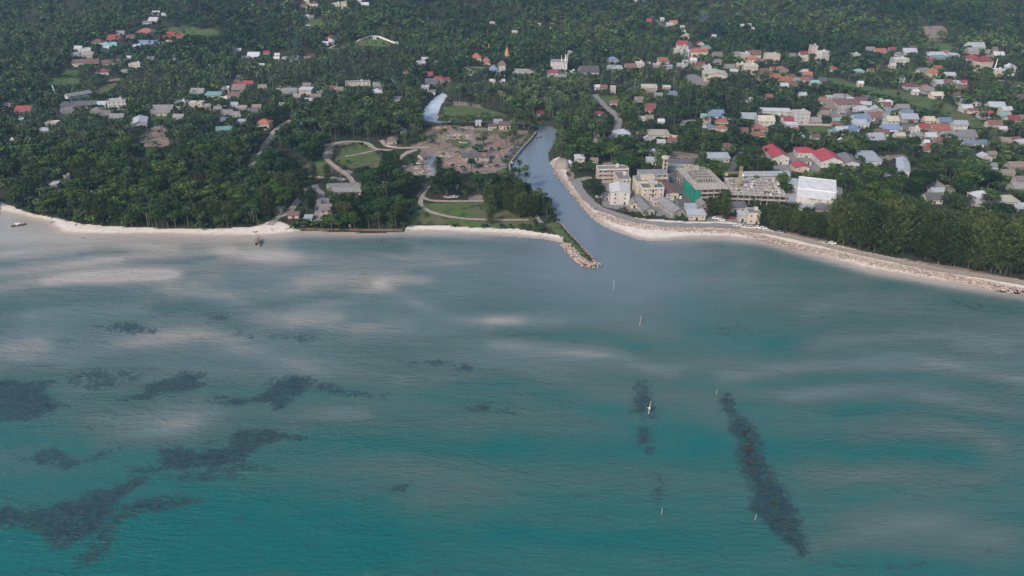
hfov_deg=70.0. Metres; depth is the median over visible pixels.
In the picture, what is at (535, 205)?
casuarina tree
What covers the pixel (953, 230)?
casuarina tree
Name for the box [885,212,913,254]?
casuarina tree
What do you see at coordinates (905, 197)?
casuarina tree
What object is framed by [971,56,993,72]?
house
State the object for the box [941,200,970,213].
casuarina tree
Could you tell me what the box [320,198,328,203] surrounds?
bungalow
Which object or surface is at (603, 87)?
house
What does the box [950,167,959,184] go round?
coconut palm
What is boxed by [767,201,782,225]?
casuarina tree
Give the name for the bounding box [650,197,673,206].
entrance lodge
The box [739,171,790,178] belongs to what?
workshop
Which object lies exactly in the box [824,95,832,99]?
house
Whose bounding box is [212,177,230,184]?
broadleaf tree
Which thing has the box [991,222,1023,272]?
casuarina tree
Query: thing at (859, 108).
house
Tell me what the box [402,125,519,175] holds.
rubble
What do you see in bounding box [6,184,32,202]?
broadleaf tree
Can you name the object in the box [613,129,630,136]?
house
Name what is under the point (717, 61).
house
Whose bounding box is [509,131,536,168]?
embankment wall
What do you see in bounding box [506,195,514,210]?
casuarina tree
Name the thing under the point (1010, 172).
house
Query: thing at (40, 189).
coconut palm
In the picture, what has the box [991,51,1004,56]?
house
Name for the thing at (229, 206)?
casuarina tree
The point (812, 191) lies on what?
supermarket
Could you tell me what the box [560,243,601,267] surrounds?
boulders
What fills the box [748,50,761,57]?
house
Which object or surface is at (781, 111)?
warehouse
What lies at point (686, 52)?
house
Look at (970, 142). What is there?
house
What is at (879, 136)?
house
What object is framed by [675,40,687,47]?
house
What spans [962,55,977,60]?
house
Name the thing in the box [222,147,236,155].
broadleaf tree
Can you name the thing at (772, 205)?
casuarina tree
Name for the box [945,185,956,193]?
house
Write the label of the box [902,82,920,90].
house
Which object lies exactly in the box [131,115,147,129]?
house
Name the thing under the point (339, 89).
house
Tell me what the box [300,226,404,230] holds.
sea wall
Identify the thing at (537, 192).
coconut palm
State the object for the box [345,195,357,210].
casuarina tree
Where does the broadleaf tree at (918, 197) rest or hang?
on the ground
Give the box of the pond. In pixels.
[507,146,516,155]
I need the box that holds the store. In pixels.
[668,159,694,167]
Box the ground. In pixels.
[0,0,1023,294]
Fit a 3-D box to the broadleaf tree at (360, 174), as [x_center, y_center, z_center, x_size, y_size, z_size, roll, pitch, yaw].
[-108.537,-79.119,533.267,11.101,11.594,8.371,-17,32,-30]
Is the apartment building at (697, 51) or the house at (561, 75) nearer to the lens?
the house at (561, 75)
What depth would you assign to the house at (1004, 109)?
701.75 m
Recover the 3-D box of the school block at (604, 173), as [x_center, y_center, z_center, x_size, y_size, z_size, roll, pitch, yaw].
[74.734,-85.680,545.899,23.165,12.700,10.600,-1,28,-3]
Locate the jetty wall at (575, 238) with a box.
[556,219,596,260]
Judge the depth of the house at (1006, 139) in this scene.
626.36 m
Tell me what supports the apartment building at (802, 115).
on the ground
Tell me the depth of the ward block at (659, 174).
533.95 m
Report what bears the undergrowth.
on the ground
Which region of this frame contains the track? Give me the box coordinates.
[735,227,1023,284]
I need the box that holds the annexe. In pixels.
[602,189,609,200]
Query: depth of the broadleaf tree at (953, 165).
542.90 m
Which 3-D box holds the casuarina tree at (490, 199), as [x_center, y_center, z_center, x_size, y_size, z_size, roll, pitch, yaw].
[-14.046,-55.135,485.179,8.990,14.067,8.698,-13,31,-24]
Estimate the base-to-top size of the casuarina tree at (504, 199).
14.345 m
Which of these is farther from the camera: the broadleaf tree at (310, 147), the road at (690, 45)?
the road at (690, 45)
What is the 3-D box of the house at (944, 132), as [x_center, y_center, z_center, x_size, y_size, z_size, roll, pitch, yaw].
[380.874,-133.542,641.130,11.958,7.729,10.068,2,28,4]
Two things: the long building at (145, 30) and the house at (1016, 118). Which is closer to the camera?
the house at (1016, 118)
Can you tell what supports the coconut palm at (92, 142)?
on the ground
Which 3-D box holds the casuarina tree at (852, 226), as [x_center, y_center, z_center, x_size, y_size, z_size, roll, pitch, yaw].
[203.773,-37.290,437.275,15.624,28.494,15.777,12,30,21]
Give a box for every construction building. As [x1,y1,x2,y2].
[676,165,727,202]
[723,177,787,204]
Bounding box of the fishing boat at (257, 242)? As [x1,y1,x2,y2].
[254,235,260,246]
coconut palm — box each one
[6,161,15,184]
[22,167,30,181]
[34,172,43,181]
[35,186,45,195]
[38,194,46,212]
[64,179,75,199]
[67,200,78,215]
[80,202,90,223]
[81,132,89,140]
[89,140,96,152]
[123,166,131,175]
[124,177,133,185]
[138,186,148,200]
[140,206,150,226]
[182,206,191,225]
[184,190,194,200]
[197,211,205,224]
[200,153,208,164]
[235,156,242,165]
[239,204,248,215]
[240,183,248,200]
[250,207,259,225]
[254,195,262,215]
[256,170,263,184]
[274,129,281,147]
[365,214,371,228]
[381,181,388,196]
[385,165,393,175]
[389,210,397,228]
[484,178,493,184]
[520,166,527,181]
[533,189,541,207]
[559,135,564,156]
[756,155,763,169]
[932,144,941,151]
[938,149,946,162]
[943,159,950,183]
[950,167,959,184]
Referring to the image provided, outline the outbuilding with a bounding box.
[574,154,585,163]
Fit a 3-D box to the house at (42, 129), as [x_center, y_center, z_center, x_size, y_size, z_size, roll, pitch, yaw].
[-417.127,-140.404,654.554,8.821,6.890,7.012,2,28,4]
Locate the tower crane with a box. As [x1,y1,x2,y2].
[724,164,768,186]
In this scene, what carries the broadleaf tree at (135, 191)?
on the ground
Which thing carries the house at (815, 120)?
on the ground
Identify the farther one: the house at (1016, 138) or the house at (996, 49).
the house at (996, 49)
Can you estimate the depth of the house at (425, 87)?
796.87 m
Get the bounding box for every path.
[267,189,306,224]
[309,176,344,179]
[323,141,392,182]
[345,150,376,156]
[379,140,429,148]
[399,149,416,158]
[418,186,528,220]
[421,197,483,201]
[534,213,543,222]
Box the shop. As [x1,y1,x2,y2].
[684,203,706,220]
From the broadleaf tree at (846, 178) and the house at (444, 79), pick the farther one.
the house at (444, 79)
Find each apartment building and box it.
[106,97,128,110]
[341,0,347,8]
[689,48,708,57]
[740,51,749,61]
[741,62,757,74]
[763,52,779,62]
[790,108,810,123]
[808,43,817,57]
[814,49,829,63]
[1003,63,1016,75]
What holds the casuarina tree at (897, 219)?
on the ground
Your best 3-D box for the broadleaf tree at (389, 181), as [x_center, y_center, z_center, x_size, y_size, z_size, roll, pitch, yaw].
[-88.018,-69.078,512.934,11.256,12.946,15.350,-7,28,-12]
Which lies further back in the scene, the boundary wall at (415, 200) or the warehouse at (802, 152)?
the warehouse at (802, 152)
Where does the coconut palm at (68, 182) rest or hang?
on the ground
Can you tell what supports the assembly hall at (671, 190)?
on the ground
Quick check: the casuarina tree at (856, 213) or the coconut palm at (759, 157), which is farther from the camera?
the coconut palm at (759, 157)
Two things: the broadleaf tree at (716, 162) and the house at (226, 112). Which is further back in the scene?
the house at (226, 112)
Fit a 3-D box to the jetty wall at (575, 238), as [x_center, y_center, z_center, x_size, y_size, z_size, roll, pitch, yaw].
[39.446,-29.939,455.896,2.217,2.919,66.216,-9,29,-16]
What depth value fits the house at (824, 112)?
703.71 m
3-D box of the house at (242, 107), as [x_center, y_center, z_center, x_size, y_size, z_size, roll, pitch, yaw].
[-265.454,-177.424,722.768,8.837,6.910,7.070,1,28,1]
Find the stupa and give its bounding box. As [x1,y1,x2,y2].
[504,47,509,56]
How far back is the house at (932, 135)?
636.93 m
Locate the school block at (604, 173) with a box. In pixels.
[595,164,628,182]
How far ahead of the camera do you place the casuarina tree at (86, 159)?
547.95 m
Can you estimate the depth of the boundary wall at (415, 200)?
508.28 m
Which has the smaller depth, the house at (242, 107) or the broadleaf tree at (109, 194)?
the broadleaf tree at (109, 194)
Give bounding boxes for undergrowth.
[14,6,1022,229]
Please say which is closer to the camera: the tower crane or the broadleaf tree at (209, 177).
the tower crane
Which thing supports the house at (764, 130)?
on the ground
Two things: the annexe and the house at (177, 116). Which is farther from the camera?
the house at (177, 116)
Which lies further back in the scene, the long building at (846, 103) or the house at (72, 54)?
the house at (72, 54)
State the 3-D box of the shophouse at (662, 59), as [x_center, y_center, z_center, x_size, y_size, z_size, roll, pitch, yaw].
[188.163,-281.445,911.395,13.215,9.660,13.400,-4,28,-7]
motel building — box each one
[326,182,360,189]
[333,187,361,194]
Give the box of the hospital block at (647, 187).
[632,174,664,200]
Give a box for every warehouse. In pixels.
[756,107,790,116]
[763,143,790,164]
[790,161,810,171]
[793,147,813,157]
[811,148,843,167]
[836,152,860,169]
[855,150,882,165]
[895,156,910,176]
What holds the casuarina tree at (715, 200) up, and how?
on the ground
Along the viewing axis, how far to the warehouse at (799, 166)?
562.39 m
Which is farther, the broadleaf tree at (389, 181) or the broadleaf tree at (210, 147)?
the broadleaf tree at (210, 147)
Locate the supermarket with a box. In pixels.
[786,176,842,208]
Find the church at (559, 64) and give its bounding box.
[550,55,567,73]
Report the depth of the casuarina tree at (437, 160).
554.62 m
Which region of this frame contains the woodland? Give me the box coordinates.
[0,0,1023,232]
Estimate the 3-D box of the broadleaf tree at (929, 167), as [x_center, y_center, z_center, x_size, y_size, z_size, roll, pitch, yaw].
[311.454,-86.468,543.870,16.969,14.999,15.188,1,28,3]
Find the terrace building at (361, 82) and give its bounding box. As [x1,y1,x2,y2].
[345,79,370,86]
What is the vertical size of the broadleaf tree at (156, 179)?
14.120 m
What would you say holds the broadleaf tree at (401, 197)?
on the ground
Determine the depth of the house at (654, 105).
726.97 m
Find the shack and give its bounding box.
[286,211,300,218]
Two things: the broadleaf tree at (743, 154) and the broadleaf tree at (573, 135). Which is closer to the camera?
the broadleaf tree at (743, 154)
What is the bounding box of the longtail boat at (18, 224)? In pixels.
[9,223,25,226]
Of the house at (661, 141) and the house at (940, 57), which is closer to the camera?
the house at (661, 141)
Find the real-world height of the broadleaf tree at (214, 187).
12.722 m
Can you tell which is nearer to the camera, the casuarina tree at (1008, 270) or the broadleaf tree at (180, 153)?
the casuarina tree at (1008, 270)
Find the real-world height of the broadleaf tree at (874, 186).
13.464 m
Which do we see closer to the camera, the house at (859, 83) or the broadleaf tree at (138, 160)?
the broadleaf tree at (138, 160)
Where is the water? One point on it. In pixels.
(376, 405)
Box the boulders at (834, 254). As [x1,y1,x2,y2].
[553,171,1023,295]
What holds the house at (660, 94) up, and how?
on the ground
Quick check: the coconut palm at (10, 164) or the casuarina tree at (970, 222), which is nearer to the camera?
the casuarina tree at (970, 222)
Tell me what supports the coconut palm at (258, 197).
on the ground
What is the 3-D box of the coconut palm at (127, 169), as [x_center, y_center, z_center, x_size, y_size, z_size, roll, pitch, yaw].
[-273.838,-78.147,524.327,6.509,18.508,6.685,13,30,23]
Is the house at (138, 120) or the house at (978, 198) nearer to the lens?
the house at (978, 198)
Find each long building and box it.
[136,28,157,34]
[137,40,155,44]
[149,105,177,115]
[514,69,531,74]
[578,66,599,76]
[832,98,860,107]
[923,51,948,57]
[955,98,981,106]
[962,42,985,49]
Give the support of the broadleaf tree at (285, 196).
on the ground
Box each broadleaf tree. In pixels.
[1,163,21,182]
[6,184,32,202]
[17,163,32,174]
[18,180,42,201]
[29,155,54,174]
[37,194,55,209]
[47,190,64,206]
[49,193,70,207]
[63,186,88,203]
[64,153,89,167]
[70,175,98,189]
[88,151,107,164]
[89,154,113,164]
[89,169,101,184]
[91,167,106,183]
[95,171,112,182]
[95,187,114,200]
[96,126,113,145]
[96,156,115,167]
[97,184,112,197]
[104,167,116,175]
[105,175,125,183]
[105,190,119,197]
[105,203,131,220]
[108,135,135,143]
[108,182,121,191]
[111,142,135,153]
[116,178,136,189]
[117,189,134,198]
[118,192,130,201]
[119,212,139,226]
[122,170,139,178]
[122,201,146,220]
[124,200,138,218]
[128,184,151,197]
[130,157,144,165]
[134,181,157,198]
[138,177,151,183]
[139,170,164,177]
[139,190,160,199]
[144,200,156,220]
[146,174,165,187]
[148,200,170,225]
[149,192,162,199]
[151,161,177,182]
[154,214,167,227]
[155,194,178,208]
[159,187,188,199]
[161,210,181,226]
[166,174,181,184]
[169,150,190,166]
[169,200,189,218]
[171,143,191,149]
[171,164,187,175]
[173,179,199,200]
[176,204,190,222]
[177,189,188,200]
[182,149,193,164]
[186,189,198,202]
[190,162,210,178]
[191,146,209,162]
[192,143,215,161]
[193,180,206,189]
[196,185,214,198]
[202,196,215,201]
[204,168,217,174]
[205,172,215,180]
[206,137,230,146]
[206,184,220,192]
[208,161,227,172]
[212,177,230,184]
[212,215,230,226]
[213,172,228,180]
[216,181,233,195]
[218,159,228,170]
[220,138,240,146]
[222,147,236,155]
[226,187,240,195]
[227,190,244,202]
[228,156,243,167]
[228,170,248,183]
[229,127,250,137]
[229,145,245,163]
[229,209,244,223]
[232,132,255,143]
[237,198,261,217]
[242,191,259,201]
[243,174,255,186]
[245,163,265,173]
[248,176,260,187]
[257,172,271,182]
[260,148,278,161]
[261,159,274,170]
[265,179,282,187]
[266,184,291,204]
[272,163,288,172]
[275,192,291,207]
[281,136,297,151]
[285,169,304,186]
[286,160,301,168]
[292,140,320,161]
[310,132,330,150]
[321,213,341,230]
[323,115,335,121]
[336,211,362,228]
[344,211,360,228]
[356,171,365,179]
[359,176,379,184]
[359,200,374,215]
[360,172,379,178]
[360,192,375,201]
[360,204,376,213]
[363,183,386,192]
[364,167,379,175]
[370,116,390,134]
[371,188,386,196]
[372,200,390,209]
[376,166,387,177]
[378,152,393,159]
[379,160,394,174]
[379,196,392,206]
[380,179,391,196]
[382,175,400,181]
[386,185,403,195]
[388,116,404,123]
[388,179,405,190]
[391,167,403,176]
[393,194,406,202]
[396,174,415,195]
[398,114,419,130]
[400,171,413,177]
[405,199,417,210]
[426,174,460,195]
[442,170,452,183]
[468,173,483,191]
[472,173,499,185]
[490,182,504,197]
[512,111,532,127]
[524,182,531,192]
[537,198,548,207]
[541,196,552,201]
[563,127,577,142]
[566,131,583,142]
[576,136,594,153]
[585,142,600,156]
[591,185,606,201]
[598,145,607,159]
[600,141,618,157]
[604,146,621,161]
[608,144,624,156]
[615,156,628,161]
[617,158,635,169]
[619,142,630,150]
[625,153,637,169]
[628,162,639,174]
[695,161,715,169]
[699,131,712,138]
[701,158,713,164]
[704,141,719,151]
[710,158,721,167]
[712,131,723,140]
[712,168,727,176]
[715,162,731,177]
[715,169,735,178]
[722,190,731,196]
[734,155,753,170]
[736,152,752,168]
[739,143,767,164]
[752,158,768,170]
[754,158,777,170]
[768,133,785,144]
[775,174,792,183]
[779,180,793,191]
[821,170,835,179]
[839,173,855,192]
[840,134,855,142]
[845,139,861,153]
[847,183,865,192]
[851,188,872,196]
[860,181,880,192]
[863,166,882,175]
[863,170,877,181]
[868,175,881,182]
[872,176,894,184]
[876,164,897,175]
[877,187,898,198]
[878,183,897,192]
[887,176,905,188]
[902,184,925,196]
[908,175,932,186]
[908,195,923,201]
[913,171,940,190]
[919,161,945,172]
[920,201,935,209]
[925,152,944,161]
[944,161,961,176]
[950,176,978,193]
[952,167,978,180]
[954,193,974,202]
[958,162,982,178]
[958,183,973,193]
[980,171,1002,188]
[982,190,1002,207]
[988,202,1012,212]
[1004,203,1017,214]
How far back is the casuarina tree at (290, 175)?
511.04 m
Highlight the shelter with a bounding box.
[303,214,314,220]
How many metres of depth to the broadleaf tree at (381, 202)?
476.10 m
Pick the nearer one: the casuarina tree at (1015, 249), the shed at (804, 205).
the casuarina tree at (1015, 249)
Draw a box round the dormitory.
[613,171,630,185]
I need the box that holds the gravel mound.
[555,158,570,169]
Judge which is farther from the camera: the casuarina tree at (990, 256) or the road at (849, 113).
the road at (849, 113)
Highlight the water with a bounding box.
[0,93,1023,575]
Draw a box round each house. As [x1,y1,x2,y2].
[3,102,15,106]
[14,106,37,115]
[39,127,51,132]
[45,120,60,126]
[49,181,61,186]
[58,108,76,115]
[63,173,73,180]
[70,52,80,56]
[73,46,83,50]
[78,47,96,52]
[80,52,96,57]
[88,107,103,113]
[90,39,105,44]
[94,68,110,74]
[96,101,107,107]
[97,110,114,118]
[102,42,120,46]
[107,34,123,41]
[108,113,126,118]
[115,30,125,34]
[125,35,136,38]
[128,61,141,67]
[141,21,151,24]
[147,56,155,59]
[148,17,160,21]
[165,32,176,36]
[172,114,185,118]
[173,99,188,109]
[176,34,185,38]
[188,101,196,109]
[189,88,207,96]
[196,100,204,106]
[203,103,212,109]
[204,91,223,97]
[213,106,222,109]
[215,126,232,131]
[216,95,231,105]
[220,86,230,91]
[221,109,233,116]
[227,91,241,98]
[229,102,239,108]
[231,84,247,92]
[231,111,243,118]
[236,119,246,125]
[238,105,248,110]
[242,80,255,84]
[247,52,260,58]
[247,108,259,115]
[251,104,262,110]
[256,119,272,129]
[257,84,267,88]
[263,50,270,54]
[274,206,284,215]
[280,88,298,96]
[293,93,301,98]
[298,87,313,96]
[302,83,311,86]
[304,53,315,58]
[309,1,318,6]
[312,93,321,98]
[319,203,331,219]
[328,39,334,43]
[332,1,340,7]
[334,87,343,90]
[361,2,369,5]
[372,82,381,88]
[372,88,382,93]
[386,136,397,144]
[392,96,401,101]
[416,60,425,64]
[420,85,428,89]
[425,78,438,87]
[442,77,449,82]
[461,152,489,160]
[475,120,481,125]
[488,124,496,129]
[489,64,497,74]
[493,119,502,123]
[498,61,505,75]
[498,121,511,129]
[556,74,566,77]
[590,157,598,162]
[594,84,599,89]
[594,111,603,116]
[600,85,607,89]
[607,56,618,64]
[607,65,622,69]
[609,100,617,105]
[610,85,615,93]
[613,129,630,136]
[624,63,636,70]
[634,96,643,102]
[635,60,644,70]
[637,116,645,120]
[641,84,657,90]
[643,134,651,142]
[645,103,656,109]
[645,106,653,113]
[645,115,653,120]
[645,157,656,164]
[647,88,655,94]
[647,129,669,138]
[648,148,655,155]
[652,62,659,67]
[654,92,662,97]
[656,139,665,145]
[657,119,664,123]
[662,85,670,89]
[665,22,672,26]
[667,91,677,94]
[667,137,677,143]
[669,20,677,24]
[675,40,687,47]
[676,44,688,48]
[676,61,685,67]
[678,49,689,57]
[681,33,688,38]
[688,58,696,62]
[701,45,710,48]
[702,116,711,124]
[703,64,711,69]
[706,109,724,118]
[706,124,715,129]
[706,152,730,162]
[711,52,723,57]
[712,59,721,64]
[714,119,728,124]
[715,125,727,131]
[721,143,730,150]
[723,64,735,70]
[729,69,737,73]
[738,112,756,122]
[738,127,748,133]
[746,57,755,62]
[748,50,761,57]
[750,124,764,130]
[750,131,766,136]
[755,115,775,128]
[756,70,771,80]
[760,128,768,133]
[763,94,772,99]
[771,73,780,78]
[778,76,791,82]
[779,69,788,72]
[780,116,793,123]
[784,121,798,127]
[785,81,797,87]
[792,77,799,80]
[797,92,806,96]
[798,51,808,56]
[798,69,808,74]
[800,55,808,61]
[800,77,809,83]
[801,72,812,76]
[808,80,819,85]
[809,117,821,123]
[809,134,820,139]
[817,110,829,116]
[818,77,826,83]
[818,97,827,100]
[820,100,833,106]
[823,104,835,110]
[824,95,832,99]
[827,129,838,137]
[829,66,837,71]
[830,121,843,127]
[832,93,844,98]
[832,118,844,124]
[832,126,848,134]
[836,107,845,113]
[844,125,859,132]
[848,119,869,128]
[849,52,860,56]
[849,113,871,122]
[852,106,870,111]
[854,69,863,73]
[854,97,866,101]
[856,81,863,86]
[860,101,871,106]
[865,47,874,50]
[865,132,885,141]
[868,112,882,121]
[869,105,883,111]
[871,98,883,104]
[872,48,886,53]
[874,129,889,136]
[878,102,891,108]
[879,124,900,132]
[882,116,899,123]
[885,108,895,114]
[887,47,896,51]
[887,63,896,68]
[889,56,909,64]
[892,132,905,137]
[894,52,903,56]
[894,104,910,109]
[898,109,913,114]
[898,113,918,122]
[900,48,917,54]
[900,124,914,130]
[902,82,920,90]
[908,125,920,136]
[910,89,919,94]
[911,132,923,138]
[915,67,928,74]
[916,123,930,130]
[918,146,931,151]
[919,87,934,93]
[919,139,930,145]
[920,116,935,123]
[920,192,944,203]
[923,132,937,140]
[924,69,937,78]
[926,181,945,189]
[927,187,944,195]
[928,92,944,98]
[930,79,943,86]
[930,124,950,130]
[931,65,942,68]
[932,55,948,59]
[932,139,940,143]
[935,117,952,123]
[937,131,955,139]
[943,72,955,76]
[943,79,952,85]
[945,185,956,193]
[947,53,959,56]
[949,92,961,96]
[950,120,968,130]
[952,80,961,85]
[955,84,968,89]
[955,129,978,139]
[958,104,973,112]
[961,139,977,147]
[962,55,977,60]
[963,47,979,55]
[964,198,975,206]
[966,108,979,113]
[967,190,992,206]
[971,56,993,72]
[975,111,993,119]
[976,139,988,146]
[977,152,993,161]
[983,120,1003,127]
[984,101,1005,110]
[984,151,997,158]
[984,162,998,169]
[989,47,998,51]
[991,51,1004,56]
[992,67,1004,75]
[994,195,1020,203]
[996,106,1012,113]
[996,126,1008,131]
[997,113,1010,118]
[997,137,1011,142]
[999,169,1015,176]
[1002,115,1021,122]
[1003,161,1023,170]
[1005,182,1023,190]
[1010,176,1023,181]
[1012,136,1023,141]
[1012,204,1022,212]
[1014,139,1023,144]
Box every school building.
[59,100,96,108]
[63,90,92,100]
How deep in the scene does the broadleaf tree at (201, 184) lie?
510.87 m
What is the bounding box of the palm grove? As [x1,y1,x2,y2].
[0,0,1023,224]
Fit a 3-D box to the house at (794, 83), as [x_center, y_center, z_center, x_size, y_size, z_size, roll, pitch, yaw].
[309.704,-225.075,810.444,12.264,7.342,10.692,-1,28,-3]
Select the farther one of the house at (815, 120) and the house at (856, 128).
the house at (815, 120)
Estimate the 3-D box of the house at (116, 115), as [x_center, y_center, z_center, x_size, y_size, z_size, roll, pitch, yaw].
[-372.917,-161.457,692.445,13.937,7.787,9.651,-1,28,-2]
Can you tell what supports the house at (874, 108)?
on the ground
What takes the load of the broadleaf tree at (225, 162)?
on the ground
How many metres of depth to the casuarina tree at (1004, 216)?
410.23 m
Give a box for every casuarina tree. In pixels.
[1,158,18,177]
[10,156,22,175]
[33,165,44,180]
[62,146,73,159]
[66,160,81,176]
[74,167,86,188]
[79,154,94,167]
[81,195,92,218]
[89,198,107,219]
[92,193,108,204]
[92,198,107,216]
[106,162,114,169]
[124,157,139,176]
[140,164,151,176]
[191,201,206,223]
[193,207,205,223]
[198,200,209,222]
[204,203,219,224]
[213,199,224,223]
[214,199,223,223]
[220,201,229,224]
[221,200,238,225]
[255,185,272,205]
[265,184,274,200]
[265,196,276,215]
[284,172,298,196]
[295,182,305,201]
[305,193,316,209]
[308,162,318,181]
[322,164,332,179]
[327,205,337,220]
[333,193,343,204]
[335,196,344,203]
[335,202,341,213]
[340,202,352,224]
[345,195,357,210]
[349,191,357,209]
[375,205,386,223]
[392,153,401,167]
[393,200,407,216]
[394,207,404,225]
[433,156,444,170]
[433,171,442,191]
[457,179,465,194]
[482,183,492,203]
[484,205,495,223]
[485,194,495,208]
[490,186,503,207]
[501,180,511,191]
[501,191,508,210]
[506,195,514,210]
[507,198,516,212]
[512,195,527,217]
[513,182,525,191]
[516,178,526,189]
[519,201,526,216]
[524,192,540,215]
[526,194,538,216]
[703,197,715,216]
[706,198,719,216]
[715,191,727,212]
[719,196,732,217]
[757,207,768,224]
[763,201,780,226]
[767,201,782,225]
[769,209,785,229]
[782,211,792,229]
[786,202,797,225]
[788,215,798,231]
[789,209,800,228]
[795,212,808,233]
[800,206,810,228]
[801,211,818,236]
[811,216,828,237]
[818,209,829,218]
[820,216,827,236]
[825,194,848,212]
[825,215,837,239]
[826,195,856,240]
[829,224,839,240]
[830,197,842,216]
[831,192,860,210]
[831,202,860,244]
[841,203,866,245]
[843,201,867,244]
[849,207,876,248]
[857,190,876,202]
[857,202,886,247]
[858,199,878,230]
[860,210,883,250]
[866,203,894,250]
[867,202,898,249]
[873,199,902,250]
[873,208,913,254]
[875,220,907,248]
[877,197,893,204]
[885,195,903,204]
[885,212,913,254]
[885,213,906,251]
[892,193,914,200]
[892,202,925,251]
[896,196,919,208]
[900,207,923,254]
[901,199,923,243]
[913,199,927,220]
[913,219,937,259]
[914,208,948,257]
[918,226,946,259]
[925,221,941,259]
[927,219,959,264]
[934,227,957,262]
[936,207,964,250]
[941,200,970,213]
[943,222,977,266]
[947,227,969,264]
[954,214,977,249]
[958,220,994,267]
[960,228,981,265]
[961,205,984,218]
[968,229,996,271]
[973,216,997,259]
[973,216,1003,265]
[978,214,1004,253]
[980,207,995,217]
[980,224,1015,271]
[982,232,996,268]
[986,217,1006,266]
[989,221,1023,271]
[990,212,1011,220]
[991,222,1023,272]
[995,219,1014,239]
[998,222,1023,271]
[999,236,1023,274]
[1008,233,1023,274]
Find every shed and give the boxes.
[71,59,100,66]
[101,59,121,65]
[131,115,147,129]
[628,195,637,207]
[784,193,795,203]
[798,203,811,209]
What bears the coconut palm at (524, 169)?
on the ground
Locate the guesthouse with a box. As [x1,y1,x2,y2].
[745,206,760,223]
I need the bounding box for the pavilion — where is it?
[536,109,544,115]
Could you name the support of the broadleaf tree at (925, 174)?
on the ground
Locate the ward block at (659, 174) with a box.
[637,169,667,179]
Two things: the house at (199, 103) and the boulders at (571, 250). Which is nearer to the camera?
the boulders at (571, 250)
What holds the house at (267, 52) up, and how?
on the ground
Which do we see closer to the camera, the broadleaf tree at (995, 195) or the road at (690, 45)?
the broadleaf tree at (995, 195)
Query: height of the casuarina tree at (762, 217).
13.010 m
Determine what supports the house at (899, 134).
on the ground
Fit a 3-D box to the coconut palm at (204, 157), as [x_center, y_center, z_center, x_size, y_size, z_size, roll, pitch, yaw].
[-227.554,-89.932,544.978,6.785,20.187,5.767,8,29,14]
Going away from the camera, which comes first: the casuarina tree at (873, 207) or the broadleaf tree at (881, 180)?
the casuarina tree at (873, 207)
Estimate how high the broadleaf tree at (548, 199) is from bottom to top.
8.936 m
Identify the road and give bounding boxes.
[233,75,240,82]
[248,120,291,166]
[311,184,324,220]
[573,176,739,228]
[593,94,622,138]
[649,16,666,26]
[667,170,692,207]
[680,120,695,125]
[686,42,693,64]
[727,151,743,170]
[775,111,853,125]
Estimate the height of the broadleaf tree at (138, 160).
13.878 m
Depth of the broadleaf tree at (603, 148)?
585.06 m
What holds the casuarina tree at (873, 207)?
on the ground
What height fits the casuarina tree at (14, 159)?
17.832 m
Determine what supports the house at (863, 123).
on the ground
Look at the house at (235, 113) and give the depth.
698.55 m
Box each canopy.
[668,165,682,169]
[815,204,831,211]
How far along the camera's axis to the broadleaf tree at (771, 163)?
552.88 m
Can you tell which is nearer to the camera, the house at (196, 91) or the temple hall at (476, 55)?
the house at (196, 91)
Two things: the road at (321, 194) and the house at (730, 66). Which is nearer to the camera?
the road at (321, 194)
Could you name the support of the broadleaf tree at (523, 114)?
on the ground
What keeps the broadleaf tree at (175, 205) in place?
on the ground
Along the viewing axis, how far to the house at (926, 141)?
619.08 m
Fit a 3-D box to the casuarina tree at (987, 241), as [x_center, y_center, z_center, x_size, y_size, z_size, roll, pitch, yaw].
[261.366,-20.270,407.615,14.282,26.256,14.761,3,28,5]
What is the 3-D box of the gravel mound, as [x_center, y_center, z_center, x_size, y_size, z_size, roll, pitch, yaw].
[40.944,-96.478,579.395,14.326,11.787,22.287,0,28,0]
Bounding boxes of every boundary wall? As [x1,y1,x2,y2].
[356,35,394,42]
[403,185,427,220]
[798,123,829,125]
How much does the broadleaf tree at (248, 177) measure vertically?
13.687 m
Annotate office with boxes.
[726,201,747,212]
[797,157,812,164]
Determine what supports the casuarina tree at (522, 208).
on the ground
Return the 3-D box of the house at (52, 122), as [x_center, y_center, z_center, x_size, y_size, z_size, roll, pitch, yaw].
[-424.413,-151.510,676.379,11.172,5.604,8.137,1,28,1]
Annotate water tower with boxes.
[662,155,669,170]
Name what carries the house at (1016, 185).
on the ground
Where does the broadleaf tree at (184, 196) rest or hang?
on the ground
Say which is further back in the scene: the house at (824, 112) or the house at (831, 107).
the house at (831, 107)
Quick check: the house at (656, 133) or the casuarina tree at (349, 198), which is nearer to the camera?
the casuarina tree at (349, 198)
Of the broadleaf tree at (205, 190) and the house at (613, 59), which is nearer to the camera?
the broadleaf tree at (205, 190)
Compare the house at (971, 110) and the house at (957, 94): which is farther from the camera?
the house at (957, 94)
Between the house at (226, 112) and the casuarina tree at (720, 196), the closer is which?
the casuarina tree at (720, 196)
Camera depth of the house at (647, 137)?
630.83 m
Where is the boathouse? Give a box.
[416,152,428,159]
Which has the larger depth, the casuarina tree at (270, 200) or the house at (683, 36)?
the house at (683, 36)
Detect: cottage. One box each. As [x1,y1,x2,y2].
[633,194,654,215]
[656,196,685,216]
[695,198,707,210]
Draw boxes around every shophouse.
[546,69,558,77]
[657,57,669,65]
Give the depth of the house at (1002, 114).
694.53 m
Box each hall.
[472,52,481,60]
[482,56,490,64]
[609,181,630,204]
[658,179,679,198]
[702,68,727,80]
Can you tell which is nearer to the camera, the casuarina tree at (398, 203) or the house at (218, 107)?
the casuarina tree at (398, 203)
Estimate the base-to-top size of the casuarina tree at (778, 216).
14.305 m
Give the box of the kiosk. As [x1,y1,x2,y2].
[736,210,746,221]

